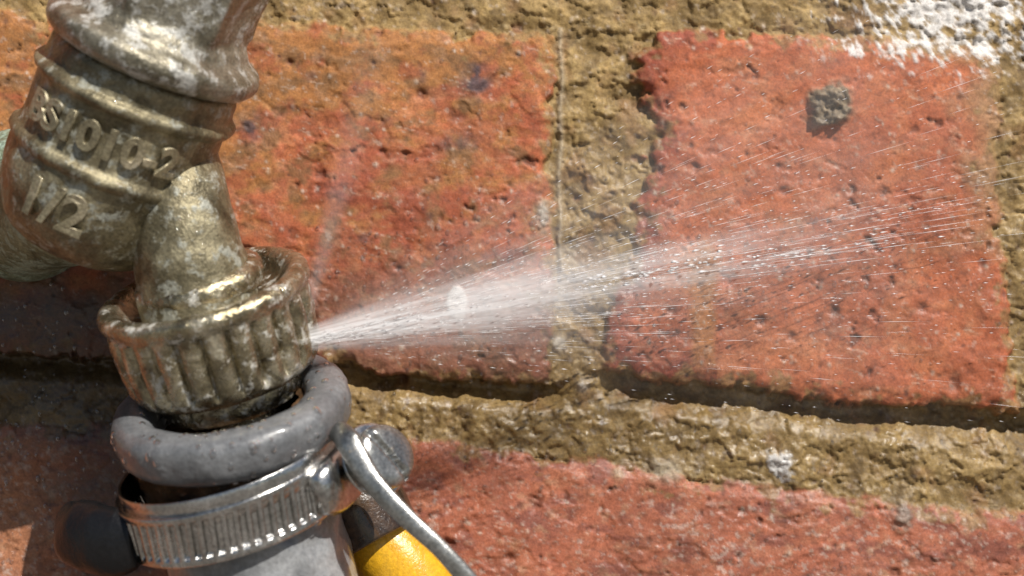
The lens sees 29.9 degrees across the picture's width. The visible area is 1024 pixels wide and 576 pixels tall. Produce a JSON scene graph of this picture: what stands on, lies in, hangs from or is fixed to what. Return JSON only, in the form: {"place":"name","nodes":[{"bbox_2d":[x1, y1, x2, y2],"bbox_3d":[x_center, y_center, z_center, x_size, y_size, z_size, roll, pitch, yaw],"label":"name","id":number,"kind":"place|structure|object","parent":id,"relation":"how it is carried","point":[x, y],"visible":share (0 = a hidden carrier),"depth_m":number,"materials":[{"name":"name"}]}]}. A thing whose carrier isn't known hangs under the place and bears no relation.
{"place":"outdoors","nodes":[
{"label":"outdoors","id":0,"kind":"place"},
{"label":"ground","id":1,"kind":"structure","parent":0,"visible":0},
{"bbox_2d":[110,355,357,575],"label":"garden hose","id":2,"kind":"object","parent":1,"relation":"on","point":[185,470],"visible":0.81,"depth_m":0.30,"materials":[{"name":"grey rubber"}]},
{"bbox_2d":[96,246,319,430],"bbox_3d":[-0.049,0.011,0.312,0.036,0.037,0.036,0,0,0],"label":"hose connector","id":3,"kind":"object","parent":2,"relation":"attached to","point":[247,361],"visible":0.87,"depth_m":0.30,"materials":[{"name":"gold metal"}]},
{"bbox_2d":[0,0,268,322],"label":"garden tap","id":4,"kind":"object","parent":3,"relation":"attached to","point":[119,131],"visible":1,"depth_m":0.30,"materials":[{"name":"gold metal"}]},
{"bbox_2d":[310,6,1023,426],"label":"water spray","id":5,"kind":"object","parent":3,"relation":"attached to","point":[366,328],"visible":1,"depth_m":0.32,"materials":[{"name":"liquid"}]},
{"bbox_2d":[54,421,476,575],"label":"hose clamp","id":6,"kind":"object","parent":2,"relation":"attached to","point":[130,531],"visible":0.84,"depth_m":0.30,"materials":[{"name":"silver metal"}]},
{"bbox_2d":[341,486,451,575],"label":"yellow hose","id":7,"kind":"object","parent":2,"relation":"attached to","point":[384,542],"visible":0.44,"depth_m":0.32,"materials":[{"name":"plastic"}]},
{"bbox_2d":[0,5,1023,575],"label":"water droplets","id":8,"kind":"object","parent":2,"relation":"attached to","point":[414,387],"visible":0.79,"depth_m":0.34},
{"bbox_2d":[0,0,1023,575],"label":"brick wall","id":9,"kind":"structure","parent":1,"relation":"on","point":[520,100],"depth_m":0.34,"materials":[{"name":"red brick"}]}
]}

